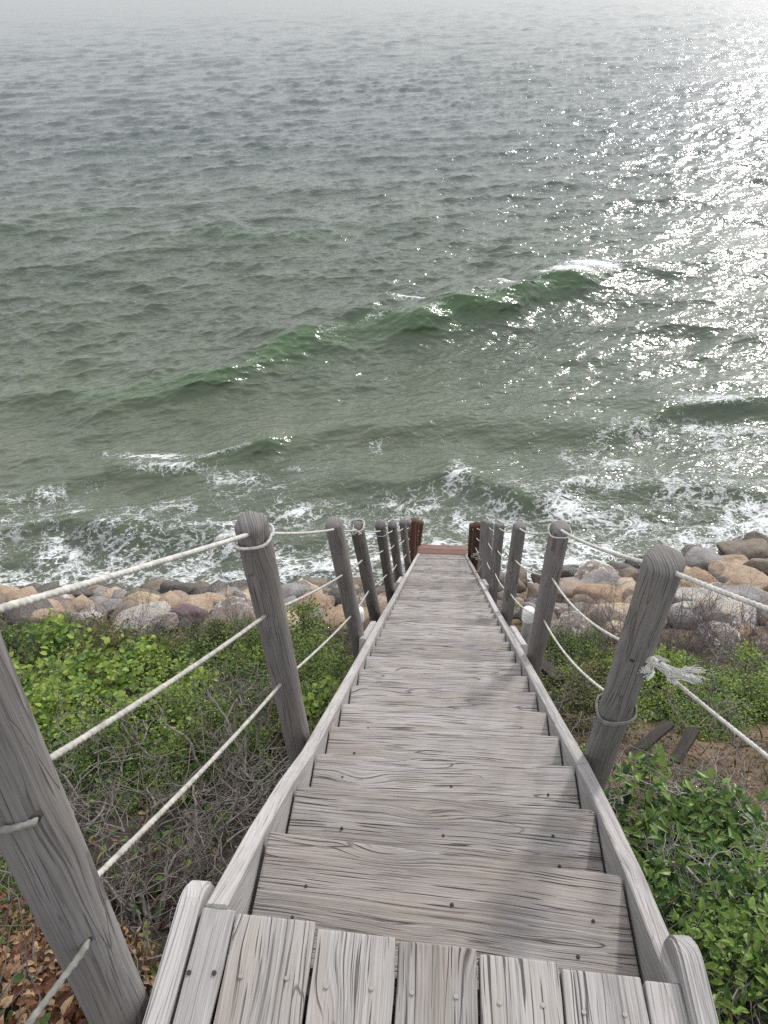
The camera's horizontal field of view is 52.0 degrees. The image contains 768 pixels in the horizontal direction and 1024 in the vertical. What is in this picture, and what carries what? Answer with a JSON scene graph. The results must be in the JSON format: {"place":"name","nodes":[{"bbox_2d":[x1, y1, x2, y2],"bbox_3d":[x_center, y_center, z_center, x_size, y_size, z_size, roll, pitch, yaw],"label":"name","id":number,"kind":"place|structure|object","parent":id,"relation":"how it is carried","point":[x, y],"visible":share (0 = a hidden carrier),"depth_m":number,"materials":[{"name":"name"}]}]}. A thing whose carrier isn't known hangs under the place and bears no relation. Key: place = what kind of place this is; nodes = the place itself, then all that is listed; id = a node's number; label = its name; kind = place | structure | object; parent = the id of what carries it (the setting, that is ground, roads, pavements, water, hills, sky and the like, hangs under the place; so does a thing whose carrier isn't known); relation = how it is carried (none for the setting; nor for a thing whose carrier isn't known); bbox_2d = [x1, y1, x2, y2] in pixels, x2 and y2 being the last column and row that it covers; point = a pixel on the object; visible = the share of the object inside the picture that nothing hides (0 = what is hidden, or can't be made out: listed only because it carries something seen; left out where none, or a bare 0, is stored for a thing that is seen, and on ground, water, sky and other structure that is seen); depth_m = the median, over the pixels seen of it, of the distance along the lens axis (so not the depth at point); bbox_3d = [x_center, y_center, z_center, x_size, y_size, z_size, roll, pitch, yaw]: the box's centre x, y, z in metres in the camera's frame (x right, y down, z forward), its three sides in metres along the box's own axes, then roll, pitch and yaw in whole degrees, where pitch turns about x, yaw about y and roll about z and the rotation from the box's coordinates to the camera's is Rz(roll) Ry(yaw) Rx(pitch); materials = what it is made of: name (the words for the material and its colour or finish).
{"place":"outdoors","nodes":[
{"label":"outdoors","id":0,"kind":"place"},
{"bbox_2d":[0,0,767,588],"bbox_3d":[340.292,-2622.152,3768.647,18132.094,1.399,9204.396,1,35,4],"label":"sea","id":1,"kind":"structure","parent":0,"point":[446,272],"depth_m":29.29,"materials":[{"name":"liquid"}]},
{"bbox_2d":[0,585,767,1023],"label":"ground","id":2,"kind":"structure","parent":0,"point":[152,935],"depth_m":4.15,"materials":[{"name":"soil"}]},
{"bbox_2d":[0,851,40,945],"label":"dense shrub","id":3,"kind":"object","parent":2,"relation":"on","point":[17,922],"visible":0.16,"depth_m":2.79,"materials":[{"name":"green plant"}]},
{"bbox_2d":[0,890,61,1008],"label":"dead leaf bush","id":4,"kind":"object","parent":2,"relation":"on","point":[10,919],"visible":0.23,"depth_m":2.50,"materials":[{"name":"brown plant"}]},
{"bbox_2d":[0,608,78,672],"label":"dense shrub","id":5,"kind":"object","parent":2,"relation":"on","point":[9,640],"visible":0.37,"depth_m":7.15,"materials":[{"name":"green plant"}]},
{"bbox_2d":[9,608,100,689],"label":"broadleaf shrub","id":6,"kind":"object","parent":2,"relation":"on","point":[57,632],"visible":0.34,"depth_m":6.49,"materials":[{"name":"green plant"}]},
{"bbox_2d":[25,677,90,765],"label":"broadleaf shrub","id":7,"kind":"object","parent":2,"relation":"on","point":[39,717],"visible":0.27,"depth_m":4.73,"materials":[{"name":"green plant"}]},
{"bbox_2d":[0,734,130,869],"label":"bare bush","id":8,"kind":"object","parent":2,"relation":"on","point":[99,815],"visible":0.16,"depth_m":3.44,"materials":[{"name":"grey plant"}]},
{"bbox_2d":[31,668,118,751],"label":"broadleaf shrub","id":9,"kind":"object","parent":2,"relation":"on","point":[90,688],"visible":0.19,"depth_m":4.99,"materials":[{"name":"green plant"}]},
{"bbox_2d":[21,630,130,713],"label":"scrubby bush","id":10,"kind":"object","parent":2,"relation":"on","point":[80,648],"visible":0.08,"depth_m":5.74,"materials":[{"name":"green plant"}]},
{"bbox_2d":[20,604,141,668],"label":"scrubby bush","id":11,"kind":"object","parent":2,"relation":"on","point":[93,635],"visible":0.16,"depth_m":6.91,"materials":[{"name":"green plant"}]},
{"bbox_2d":[0,891,164,1023],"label":"dead leaf bush","id":12,"kind":"object","parent":2,"relation":"on","point":[63,1008],"visible":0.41,"depth_m":2.17,"materials":[{"name":"brown plant"}]},
{"bbox_2d":[1,571,167,656],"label":"twiggy brush","id":13,"kind":"object","parent":2,"relation":"on","point":[74,616],"visible":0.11,"depth_m":7.67,"materials":[{"name":"grey plant"}]},
{"bbox_2d":[21,635,151,729],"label":"broadleaf shrub","id":14,"kind":"object","parent":2,"relation":"on","point":[114,674],"visible":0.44,"depth_m":5.42,"materials":[{"name":"green plant"}]},
{"bbox_2d":[46,626,170,687],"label":"broadleaf shrub","id":15,"kind":"object","parent":2,"relation":"on","point":[138,646],"visible":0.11,"depth_m":6.18,"materials":[{"name":"green plant"}]},
{"bbox_2d":[56,913,161,987],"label":"dead leaf sprig","id":16,"kind":"object","parent":2,"relation":"on","point":[146,952],"visible":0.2,"depth_m":2.42,"materials":[{"name":"brown plant"}]},
{"bbox_2d":[54,710,167,809],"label":"dense shrub","id":17,"kind":"object","parent":2,"relation":"on","point":[126,767],"visible":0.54,"depth_m":4.09,"materials":[{"name":"green plant"}]},
{"bbox_2d":[10,786,230,934],"bbox_3d":[-0.954,1.421,2.851,0.853,0.437,0.754,20,40,27],"label":"bare bush","id":18,"kind":"object","parent":2,"relation":"on","point":[167,905],"visible":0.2,"depth_m":2.96,"materials":[{"name":"grey plant"}]},
{"bbox_2d":[48,678,199,784],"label":"dense shrub","id":19,"kind":"object","parent":2,"relation":"on","point":[146,717],"visible":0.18,"depth_m":4.41,"materials":[{"name":"green plant"}]},
{"bbox_2d":[25,781,234,930],"bbox_3d":[-0.815,1.409,2.741,0.896,0.459,0.792,-28,43,-33],"label":"bare bush","id":20,"kind":"object","parent":2,"relation":"on","point":[142,902],"visible":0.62,"depth_m":2.87,"materials":[{"name":"grey plant"}]},
{"bbox_2d":[60,611,199,703],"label":"scrubby bush","id":21,"kind":"object","parent":2,"relation":"on","point":[117,639],"visible":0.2,"depth_m":6.56,"materials":[{"name":"green plant"}]},
{"bbox_2d":[76,687,192,783],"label":"broadleaf shrub","id":22,"kind":"object","parent":2,"relation":"on","point":[152,735],"visible":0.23,"depth_m":4.33,"materials":[{"name":"green plant"}]},
{"bbox_2d":[109,601,171,635],"bbox_3d":[-2.900,1.306,9.438,0.746,0.291,0.703,-17,35,-5],"label":"boulder","id":23,"kind":"object","parent":2,"relation":"on","point":[154,609],"visible":0.54,"depth_m":9.34,"materials":[{"name":"stone"}]},
{"bbox_2d":[80,580,208,644],"bbox_3d":[-2.647,1.326,8.072,1.530,1.011,2.106,20,40,28],"label":"twiggy brush","id":24,"kind":"object","parent":2,"relation":"on","point":[160,622],"visible":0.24,"depth_m":8.20,"materials":[{"name":"grey plant"}]},
{"bbox_2d":[86,732,207,821],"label":"dense shrub","id":25,"kind":"object","parent":2,"relation":"on","point":[150,779],"visible":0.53,"depth_m":3.92,"materials":[{"name":"green plant"}]},
{"bbox_2d":[93,620,200,676],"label":"dense shrub","id":26,"kind":"object","parent":2,"relation":"on","point":[180,648],"visible":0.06,"depth_m":6.65,"materials":[{"name":"green plant"}]},
{"bbox_2d":[125,640,210,694],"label":"broadleaf shrub","id":27,"kind":"object","parent":2,"relation":"on","point":[148,655],"visible":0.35,"depth_m":6.02,"materials":[{"name":"green plant"}]},
{"bbox_2d":[99,676,240,779],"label":"dense shrub","id":28,"kind":"object","parent":2,"relation":"on","point":[186,699],"visible":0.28,"depth_m":4.57,"materials":[{"name":"green plant"}]},
{"bbox_2d":[58,737,282,904],"bbox_3d":[-1.166,1.425,3.447,1.322,0.678,1.169,2,35,5],"label":"bare bush","id":29,"kind":"object","parent":2,"relation":"on","point":[115,844],"visible":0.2,"depth_m":3.56,"materials":[{"name":"grey plant"}]},
{"bbox_2d":[159,581,204,594],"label":"boulder","id":30,"kind":"object","parent":2,"relation":"on","point":[167,586],"visible":0.46,"depth_m":13.75,"materials":[{"name":"stone"}]},
{"bbox_2d":[116,627,251,694],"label":"dense shrub","id":31,"kind":"object","parent":2,"relation":"on","point":[229,652],"visible":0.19,"depth_m":6.35,"materials":[{"name":"green plant"}]},
{"bbox_2d":[95,744,289,917],"bbox_3d":[-0.742,1.364,3.126,0.991,0.638,1.421,4,35,8],"label":"bare bush","id":32,"kind":"object","parent":2,"relation":"on","point":[255,802],"visible":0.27,"depth_m":3.31,"materials":[{"name":"grey plant"}]},
{"bbox_2d":[47,652,340,830],"bbox_3d":[-0.979,1.302,3.986,1.989,0.893,1.387,0,35,2],"label":"bare bush","id":33,"kind":"object","parent":2,"relation":"on","point":[229,732],"visible":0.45,"depth_m":4.13,"materials":[{"name":"grey plant"}]},
{"bbox_2d":[141,666,246,711],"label":"broadleaf shrub","id":34,"kind":"object","parent":2,"relation":"on","point":[205,676],"visible":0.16,"depth_m":5.56,"materials":[{"name":"green plant"}]},
{"bbox_2d":[143,684,255,782],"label":"dense shrub","id":35,"kind":"object","parent":2,"relation":"on","point":[221,706],"visible":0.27,"depth_m":4.51,"materials":[{"name":"green plant"}]},
{"bbox_2d":[157,611,245,672],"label":"scrubby bush","id":36,"kind":"object","parent":2,"relation":"on","point":[218,628],"visible":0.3,"depth_m":7.24,"materials":[{"name":"green plant"}]},
{"bbox_2d":[109,657,307,765],"bbox_3d":[-1.076,1.324,4.703,1.234,0.640,1.190,-3,35,-2],"label":"bare bush","id":37,"kind":"object","parent":2,"relation":"on","point":[221,693],"visible":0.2,"depth_m":4.86,"materials":[{"name":"grey plant"}]},
{"bbox_2d":[137,728,288,845],"bbox_3d":[-0.568,1.492,3.623,0.992,0.533,1.028,17,39,25],"label":"bare bush","id":38,"kind":"object","parent":2,"relation":"on","point":[248,787],"visible":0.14,"depth_m":3.81,"materials":[{"name":"grey plant"}]},
{"bbox_2d":[167,711,280,805],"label":"dense shrub","id":39,"kind":"object","parent":2,"relation":"on","point":[251,747],"visible":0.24,"depth_m":4.23,"materials":[{"name":"brown plant"}]},
{"bbox_2d":[180,645,275,722],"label":"dense shrub","id":40,"kind":"object","parent":2,"relation":"on","point":[239,662],"visible":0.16,"depth_m":5.54,"materials":[{"name":"green plant"}]},
{"bbox_2d":[176,699,281,797],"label":"scrubby bush","id":41,"kind":"object","parent":2,"relation":"on","point":[211,729],"visible":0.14,"depth_m":4.37,"materials":[{"name":"brown plant"}]},
{"bbox_2d":[170,569,300,649],"bbox_3d":[-1.584,1.216,8.279,1.782,1.101,1.609,20,40,28],"label":"twiggy brush","id":42,"kind":"object","parent":2,"relation":"on","point":[236,614],"visible":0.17,"depth_m":8.47,"materials":[{"name":"grey plant"}]},
{"bbox_2d":[188,613,293,681],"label":"dense shrub","id":43,"kind":"object","parent":2,"relation":"on","point":[250,638],"visible":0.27,"depth_m":7.12,"materials":[{"name":"green plant"}]},
{"bbox_2d":[173,695,322,804],"bbox_3d":[-0.624,1.456,4.301,0.992,0.533,1.028,25,43,33],"label":"bare bush","id":44,"kind":"object","parent":2,"relation":"on","point":[280,733],"visible":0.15,"depth_m":4.46,"materials":[{"name":"brown plant"}]},
{"bbox_2d":[222,670,328,751],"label":"dense shrub","id":45,"kind":"object","parent":2,"relation":"on","point":[250,693],"visible":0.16,"depth_m":5.05,"materials":[{"name":"green plant"}]},
{"bbox_2d":[224,624,351,706],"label":"dense shrub","id":46,"kind":"object","parent":2,"relation":"on","point":[304,669],"visible":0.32,"depth_m":6.11,"materials":[{"name":"green plant"}]},
{"bbox_2d":[240,581,349,666],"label":"dense shrub","id":47,"kind":"object","parent":2,"relation":"on","point":[302,622],"visible":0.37,"depth_m":7.85,"materials":[{"name":"green plant"}]},
{"bbox_2d":[281,582,312,597],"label":"boulder","id":48,"kind":"object","parent":2,"relation":"on","point":[290,589],"visible":0.41,"depth_m":12.48,"materials":[{"name":"grey stone"}]},
{"bbox_2d":[264,634,353,688],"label":"dense shrub","id":49,"kind":"object","parent":2,"relation":"on","point":[326,658],"visible":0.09,"depth_m":6.62,"materials":[{"name":"green plant"}]},
{"bbox_2d":[278,675,340,738],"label":"broadleaf shrub","id":50,"kind":"object","parent":2,"relation":"on","point":[311,706],"visible":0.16,"depth_m":4.95,"materials":[{"name":"green plant"}]},
{"bbox_2d":[297,592,332,617],"bbox_3d":[-0.926,1.309,10.619,0.574,0.281,0.437,-29,43,-34],"label":"boulder","id":51,"kind":"object","parent":2,"relation":"on","point":[321,599],"visible":0.42,"depth_m":10.61,"materials":[{"name":"beige stone"}]},
{"bbox_2d":[0,593,767,1023],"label":"fallen twigs","id":52,"kind":"object","parent":2,"relation":"on","point":[210,825],"visible":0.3,"depth_m":3.45,"materials":[{"name":"grey plant"}]},
{"bbox_2d":[0,531,767,654],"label":"revetment rubble","id":53,"kind":"object","parent":2,"relation":"on","point":[198,597],"visible":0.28,"depth_m":10.18,"materials":[{"name":"beige stone"}]},
{"bbox_2d":[171,603,208,624],"bbox_3d":[-2.486,1.297,9.877,0.581,0.224,0.436,9,8,29],"label":"boulder","id":54,"kind":"object","parent":53,"relation":"on","point":[181,612],"visible":0.64,"depth_m":9.79,"materials":[{"name":"purple stone"}]},
{"bbox_2d":[0,612,767,1023],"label":"ground cover","id":55,"kind":"object","parent":2,"relation":"on","point":[18,978],"visible":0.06,"depth_m":3.52,"materials":[{"name":"green plant"}]},
{"bbox_2d":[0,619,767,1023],"bbox_3d":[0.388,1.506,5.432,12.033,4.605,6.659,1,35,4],"label":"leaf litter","id":56,"kind":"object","parent":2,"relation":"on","point":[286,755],"visible":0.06,"depth_m":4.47,"materials":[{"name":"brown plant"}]},
{"bbox_2d":[142,880,718,1023],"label":"wooden deck","id":57,"kind":"structure","parent":2,"relation":"on","point":[265,972],"depth_m":1.43,"materials":[{"name":"grey wood"}]},
{"bbox_2d":[206,544,679,997],"bbox_3d":[0.625,1.500,8.680,1.012,9.448,11.360,1,35,4],"label":"beach stairway","id":58,"kind":"object","parent":2,"relation":"on","point":[438,783],"visible":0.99,"depth_m":2.13,"materials":[{"name":"grey wood"}]},
{"bbox_2d":[0,511,423,1023],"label":"rope railing","id":59,"kind":"object","parent":58,"relation":"attached to","point":[46,854],"visible":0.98,"depth_m":1.27,"materials":[{"name":"grey wood"}]},
{"bbox_2d":[467,519,767,791],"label":"rope railing","id":60,"kind":"object","parent":58,"relation":"attached to","point":[661,575],"visible":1,"depth_m":2.40,"materials":[{"name":"white wood"}]},
{"bbox_2d":[521,606,534,650],"bbox_3d":[1.027,1.155,5.840,0.088,1.178,0.088,1,35,4],"label":"capped pipe","id":61,"kind":"object","parent":2,"relation":"on","point":[527,618],"visible":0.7,"depth_m":5.55,"materials":[{"name":"grey plastic"}]},
{"bbox_2d":[556,578,585,602],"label":"boulder","id":62,"kind":"object","parent":2,"relation":"on","point":[571,585],"visible":0.3,"depth_m":12.37,"materials":[{"name":"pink stone"}]},
{"bbox_2d":[544,619,610,673],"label":"dense shrub","id":63,"kind":"object","parent":2,"relation":"on","point":[572,648],"visible":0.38,"depth_m":7.44,"materials":[{"name":"green plant"}]},
{"bbox_2d":[550,573,627,657],"bbox_3d":[2.310,1.527,8.456,1.700,1.123,2.340,7,36,12],"label":"twiggy brush","id":64,"kind":"object","parent":2,"relation":"on","point":[587,616],"visible":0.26,"depth_m":8.81,"materials":[{"name":"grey plant"}]},
{"bbox_2d":[564,637,616,680],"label":"dense shrub","id":65,"kind":"object","parent":2,"relation":"on","point":[595,650],"visible":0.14,"depth_m":6.82,"materials":[{"name":"green plant"}]},
{"bbox_2d":[540,653,646,738],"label":"scrubby bush","id":66,"kind":"object","parent":2,"relation":"on","point":[579,693],"visible":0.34,"depth_m":5.43,"materials":[{"name":"green plant"}]},
{"bbox_2d":[574,560,618,579],"bbox_3d":[3.781,1.203,13.987,1.025,0.518,0.815,-11,36,-13],"label":"boulder","id":67,"kind":"object","parent":2,"relation":"on","point":[583,571],"visible":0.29,"depth_m":13.97,"materials":[{"name":"stone"}]},
{"bbox_2d":[572,583,626,602],"bbox_3d":[3.307,1.319,11.720,1.022,0.438,0.799,7,22,31],"label":"boulder","id":68,"kind":"object","parent":2,"relation":"on","point":[581,589],"visible":0.32,"depth_m":11.62,"materials":[{"name":"beige stone"}]},
{"bbox_2d":[580,569,619,584],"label":"boulder","id":69,"kind":"object","parent":2,"relation":"on","point":[595,576],"visible":0.29,"depth_m":12.98,"materials":[{"name":"grey stone"}]},
{"bbox_2d":[548,667,656,753],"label":"bare bush","id":70,"kind":"object","parent":2,"relation":"on","point":[580,709],"visible":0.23,"depth_m":5.33,"materials":[{"name":"grey plant"}]},
{"bbox_2d":[570,653,680,719],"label":"scrubby bush","id":71,"kind":"object","parent":2,"relation":"on","point":[599,672],"visible":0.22,"depth_m":6.13,"materials":[{"name":"green plant"}]},
{"bbox_2d":[595,632,688,723],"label":"dense shrub","id":72,"kind":"object","parent":2,"relation":"on","point":[652,695],"visible":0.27,"depth_m":5.97,"materials":[{"name":"green plant"}]},
{"bbox_2d":[625,719,674,760],"bbox_3d":[1.585,1.354,4.680,0.360,0.026,0.072,-29,30,-23],"label":"wooden plank","id":73,"kind":"object","parent":2,"relation":"on","point":[654,735],"visible":0.79,"depth_m":4.68,"materials":[{"name":"grey wood"}]},
{"bbox_2d":[551,541,766,667],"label":"twiggy brush","id":74,"kind":"object","parent":2,"relation":"on","point":[616,630],"visible":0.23,"depth_m":8.19,"materials":[{"name":"grey plant"}]},
{"bbox_2d":[593,558,767,672],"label":"twiggy brush","id":75,"kind":"object","parent":2,"relation":"on","point":[702,639],"visible":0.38,"depth_m":8.07,"materials":[{"name":"grey plant"}]},
{"bbox_2d":[670,726,699,765],"bbox_3d":[1.776,1.379,4.650,0.072,0.030,0.280,16,44,39],"label":"wooden plank","id":76,"kind":"object","parent":2,"relation":"on","point":[689,736],"visible":0.87,"depth_m":4.65,"materials":[{"name":"grey wood"}]},
{"bbox_2d":[604,742,767,927],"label":"leafy shrub","id":77,"kind":"object","parent":2,"relation":"on","point":[626,799],"visible":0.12,"depth_m":3.30,"materials":[{"name":"green plant"}]},
{"bbox_2d":[605,747,766,874],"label":"bare bush","id":78,"kind":"object","parent":2,"relation":"on","point":[684,793],"visible":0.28,"depth_m":3.25,"materials":[{"name":"grey plant"}]},
{"bbox_2d":[613,763,767,951],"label":"leafy shrub","id":79,"kind":"object","parent":2,"relation":"on","point":[728,820],"visible":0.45,"depth_m":3.02,"materials":[{"name":"green plant"}]},
{"bbox_2d":[613,737,767,890],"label":"leafy shrub","id":80,"kind":"object","parent":2,"relation":"on","point":[639,824],"visible":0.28,"depth_m":3.14,"materials":[{"name":"green plant"}]},
{"bbox_2d":[614,813,767,967],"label":"leafy shrub","id":81,"kind":"object","parent":2,"relation":"on","point":[712,837],"visible":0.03,"depth_m":2.91,"materials":[{"name":"green plant"}]},
{"bbox_2d":[620,567,767,672],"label":"twiggy brush","id":82,"kind":"object","parent":2,"relation":"on","point":[749,612],"visible":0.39,"depth_m":8.31,"materials":[{"name":"grey plant"}]},
{"bbox_2d":[640,639,750,732],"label":"dense shrub","id":83,"kind":"object","parent":2,"relation":"on","point":[698,687],"visible":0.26,"depth_m":5.99,"materials":[{"name":"green plant"}]},
{"bbox_2d":[679,566,718,587],"bbox_3d":[4.902,1.178,12.213,0.773,0.462,0.746,-24,41,-29],"label":"boulder","id":84,"kind":"object","parent":2,"relation":"on","point":[697,573],"visible":0.31,"depth_m":12.15,"materials":[{"name":"beige stone"}]},
{"bbox_2d":[635,824,767,1018],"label":"leafy shrub","id":85,"kind":"object","parent":2,"relation":"on","point":[740,885],"visible":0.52,"depth_m":2.52,"materials":[{"name":"green plant"}]},
{"bbox_2d":[642,788,767,1023],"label":"bare bush","id":86,"kind":"object","parent":2,"relation":"on","point":[704,863],"visible":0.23,"depth_m":2.69,"materials":[{"name":"grey plant"}]},
{"bbox_2d":[643,644,767,715],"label":"dense shrub","id":87,"kind":"object","parent":2,"relation":"on","point":[685,657],"visible":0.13,"depth_m":6.36,"materials":[{"name":"green plant"}]},
{"bbox_2d":[685,546,726,571],"bbox_3d":[5.823,0.934,14.143,0.939,0.501,0.708,14,34,14],"label":"boulder","id":88,"kind":"object","parent":2,"relation":"on","point":[702,558],"visible":0.44,"depth_m":13.95,"materials":[{"name":"grey stone"}]},
{"bbox_2d":[655,671,760,743],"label":"dense shrub","id":89,"kind":"object","parent":2,"relation":"on","point":[697,718],"visible":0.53,"depth_m":5.50,"materials":[{"name":"green plant"}]},
{"bbox_2d":[648,662,767,765],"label":"bare bush","id":90,"kind":"object","parent":2,"relation":"on","point":[715,723],"visible":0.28,"depth_m":5.52,"materials":[{"name":"brown plant"}]},
{"bbox_2d":[654,876,767,1020],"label":"leafy shrub","id":91,"kind":"object","parent":2,"relation":"on","point":[684,904],"visible":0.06,"depth_m":2.56,"materials":[{"name":"green plant"}]},
{"bbox_2d":[660,866,767,1023],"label":"leafy shrub","id":92,"kind":"object","parent":2,"relation":"on","point":[723,949],"visible":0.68,"depth_m":2.23,"materials":[{"name":"green plant"}]},
{"bbox_2d":[675,663,767,728],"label":"dense shrub","id":93,"kind":"object","parent":2,"relation":"on","point":[763,695],"visible":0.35,"depth_m":6.07,"materials":[{"name":"green plant"}]},
{"bbox_2d":[692,590,757,625],"bbox_3d":[4.474,1.367,10.318,0.765,0.383,0.857,27,44,35],"label":"boulder","id":94,"kind":"object","parent":2,"relation":"on","point":[726,604],"visible":0.35,"depth_m":10.25,"materials":[{"name":"stone"}]},
{"bbox_2d":[716,636,767,720],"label":"dense shrub","id":95,"kind":"object","parent":2,"relation":"on","point":[747,652],"visible":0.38,"depth_m":6.48,"materials":[{"name":"green plant"}]},
{"bbox_2d":[716,538,767,559],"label":"boulder","id":96,"kind":"object","parent":2,"relation":"on","point":[749,549],"visible":0.58,"depth_m":14.52,"materials":[{"name":"brown stone"}]},
{"bbox_2d":[718,585,767,601],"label":"boulder","id":97,"kind":"object","parent":2,"relation":"on","point":[737,589],"visible":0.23,"depth_m":10.74,"materials":[{"name":"grey stone"}]},
{"bbox_2d":[719,565,766,578],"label":"boulder","id":98,"kind":"object","parent":2,"relation":"on","point":[739,569],"visible":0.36,"depth_m":12.48,"materials":[{"name":"beige stone"}]},
{"bbox_2d":[725,572,767,591],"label":"boulder","id":99,"kind":"object","parent":2,"relation":"on","point":[762,583],"visible":0.33,"depth_m":11.64,"materials":[{"name":"beige stone"}]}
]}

